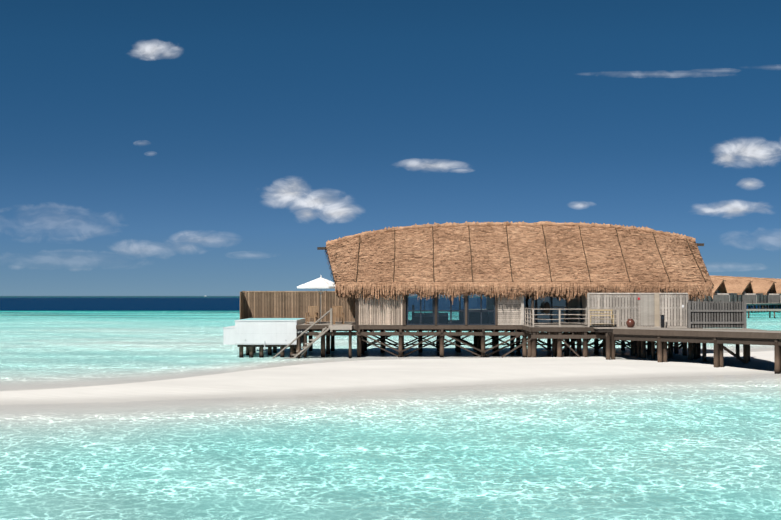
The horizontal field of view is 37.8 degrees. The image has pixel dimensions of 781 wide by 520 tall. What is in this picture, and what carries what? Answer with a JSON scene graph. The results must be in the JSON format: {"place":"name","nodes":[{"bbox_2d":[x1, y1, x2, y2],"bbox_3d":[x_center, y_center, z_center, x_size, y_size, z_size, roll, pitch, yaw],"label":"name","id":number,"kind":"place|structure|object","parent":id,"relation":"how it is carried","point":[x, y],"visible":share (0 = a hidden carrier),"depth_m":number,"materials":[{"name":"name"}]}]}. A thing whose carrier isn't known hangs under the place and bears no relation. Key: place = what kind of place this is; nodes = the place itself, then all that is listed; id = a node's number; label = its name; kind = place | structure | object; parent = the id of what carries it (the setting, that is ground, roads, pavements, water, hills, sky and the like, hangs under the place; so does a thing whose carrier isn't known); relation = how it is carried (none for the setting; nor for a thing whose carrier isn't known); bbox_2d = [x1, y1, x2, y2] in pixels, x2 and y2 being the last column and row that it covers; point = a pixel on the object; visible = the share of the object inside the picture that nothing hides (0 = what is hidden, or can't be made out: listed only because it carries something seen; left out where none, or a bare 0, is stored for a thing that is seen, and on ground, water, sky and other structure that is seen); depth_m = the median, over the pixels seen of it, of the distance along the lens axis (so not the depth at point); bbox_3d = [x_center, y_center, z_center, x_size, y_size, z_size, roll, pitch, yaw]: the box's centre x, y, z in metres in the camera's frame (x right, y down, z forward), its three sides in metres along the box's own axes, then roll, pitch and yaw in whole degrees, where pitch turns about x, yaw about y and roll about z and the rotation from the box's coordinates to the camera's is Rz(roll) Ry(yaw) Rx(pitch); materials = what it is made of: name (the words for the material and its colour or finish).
{"place":"outdoors","nodes":[
{"label":"outdoors","id":0,"kind":"place"},
{"bbox_2d":[0,350,773,404],"bbox_3d":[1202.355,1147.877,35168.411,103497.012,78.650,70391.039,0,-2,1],"label":"sandbar","id":1,"kind":"structure","parent":0,"point":[347,376],"depth_m":47.33,"materials":[{"name":"white sand"}]},
{"bbox_2d":[296,322,780,373],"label":"villa deck and stilts","id":2,"kind":"structure","parent":1,"relation":"on","point":[638,337],"depth_m":62.13,"materials":[{"name":"brown wood"}]},
{"bbox_2d":[240,291,354,321],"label":"wooden fence","id":3,"kind":"object","parent":2,"relation":"on","point":[274,304],"visible":0.62,"depth_m":72.82,"materials":[{"name":"brown wood"}]},
{"bbox_2d":[273,308,352,357],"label":"staircase","id":4,"kind":"structure","parent":2,"relation":"on","point":[332,327],"depth_m":63.62,"materials":[{"name":"grey wood"}]},
{"bbox_2d":[297,276,334,323],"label":"parasol","id":5,"kind":"object","parent":2,"relation":"on","point":[321,283],"visible":0.9,"depth_m":67.56,"materials":[{"name":"fabric"}]},
{"bbox_2d":[305,306,343,323],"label":"chairs","id":6,"kind":"object","parent":2,"relation":"on","point":[334,317],"visible":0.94,"depth_m":66.94,"materials":[{"name":"brown wood"}]},
{"bbox_2d":[524,308,618,326],"bbox_3d":[9.811,3.221,62.205,4.590,1.180,4.330,0,-2,1],"label":"porch railing","id":7,"kind":"object","parent":2,"relation":"on","point":[588,318],"visible":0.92,"depth_m":60.08,"materials":[{"name":"grey wood"}]},
{"bbox_2d":[590,310,613,326],"bbox_3d":[11.293,3.110,61.038,1.300,0.929,0.610,0,-2,1],"label":"bamboo bench","id":8,"kind":"object","parent":2,"relation":"on","point":[602,315],"visible":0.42,"depth_m":61.29,"materials":[{"name":"beige wood"}]},
{"bbox_2d":[626,319,634,327],"bbox_3d":[12.509,3.291,59.351,0.470,0.460,0.470,0,-2,1],"label":"glazed jar","id":9,"kind":"object","parent":2,"relation":"on","point":[630,323],"visible":1,"depth_m":59.20,"materials":[{"name":"brown ceramic"}]},
{"bbox_2d":[587,293,687,325],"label":"wooden wall","id":10,"kind":"structure","parent":2,"relation":"on","point":[644,309],"depth_m":61.83,"materials":[{"name":"brown wood"}]},
{"bbox_2d":[660,315,666,327],"bbox_3d":[14.226,3.189,59.300,0.335,0.660,0.200,0,-2,1],"label":"bollard light","id":11,"kind":"object","parent":2,"relation":"on","point":[662,321],"visible":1,"depth_m":59.22,"materials":[{"name":"black plastic"}]},
{"bbox_2d":[687,301,746,327],"bbox_3d":[16.722,2.953,58.451,2.960,1.680,0.410,0,-2,1],"label":"dark screen fence","id":12,"kind":"object","parent":2,"relation":"on","point":[708,314],"visible":0.98,"depth_m":58.31,"materials":[{"name":"grey wood"}]},
{"bbox_2d":[0,296,780,519],"bbox_3d":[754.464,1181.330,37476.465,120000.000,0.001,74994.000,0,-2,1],"label":"lagoon water","id":13,"kind":"structure","parent":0,"point":[707,447],"depth_m":28.03,"materials":[{"name":"teal liquid"}]},
{"bbox_2d":[223,318,305,356],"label":"plunge pool","id":14,"kind":"structure","parent":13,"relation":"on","point":[250,334],"depth_m":64.72,"materials":[{"name":"white paint"}]},
{"bbox_2d":[471,300,780,312],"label":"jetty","id":15,"kind":"object","parent":13,"relation":"on","point":[767,304],"visible":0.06,"depth_m":245.73,"materials":[{"name":"wood"}]},
{"bbox_2d":[698,295,712,302],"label":"villa body","id":16,"kind":"object","parent":13,"relation":"on","point":[710,299],"visible":0.04,"depth_m":225.58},
{"bbox_2d":[713,289,741,302],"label":"villa body","id":17,"kind":"object","parent":13,"relation":"on","point":[727,297],"visible":0.1,"depth_m":240.59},
{"bbox_2d":[710,275,752,294],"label":"thatched roof","id":18,"kind":"structure","parent":17,"relation":"on","point":[738,286],"depth_m":261.64,"materials":[{"name":"brown wicker"}]},
{"bbox_2d":[737,291,767,308],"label":"villa body","id":19,"kind":"object","parent":13,"relation":"on","point":[748,298],"visible":0.1,"depth_m":257.68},
{"bbox_2d":[738,277,776,294],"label":"thatched roof","id":20,"kind":"structure","parent":19,"relation":"on","point":[763,286],"depth_m":278.77,"materials":[{"name":"brown wicker"}]},
{"bbox_2d":[746,309,780,317],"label":"jetty","id":21,"kind":"object","parent":13,"relation":"on","point":[769,310],"visible":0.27,"depth_m":178.08,"materials":[{"name":"grey wood"}]},
{"bbox_2d":[750,291,780,308],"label":"villa body","id":22,"kind":"object","parent":13,"relation":"on","point":[774,298],"visible":0.1,"depth_m":274.18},
{"bbox_2d":[762,278,780,293],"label":"thatched roof","id":23,"kind":"structure","parent":22,"relation":"on","point":[778,285],"depth_m":296.75,"materials":[{"name":"brown wicker"}]},
{"bbox_2d":[0,0,780,295],"label":"sky","id":24,"kind":"structure","parent":0,"point":[148,147],"materials":[{"name":"blue"}]},
{"bbox_2d":[355,290,697,329],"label":"villa walls","id":25,"kind":"structure","parent":0,"point":[395,311],"depth_m":64.58,"materials":[{"name":"grey wood"}]},
{"bbox_2d":[317,221,713,304],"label":"thatched roof","id":26,"kind":"structure","parent":25,"relation":"on","point":[571,260],"depth_m":66.04,"materials":[{"name":"brown wicker"}]},
{"bbox_2d":[710,276,726,295],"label":"thatched roof","id":27,"kind":"structure","parent":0,"point":[719,284],"depth_m":244.53,"materials":[{"name":"brown wicker"}]}
]}

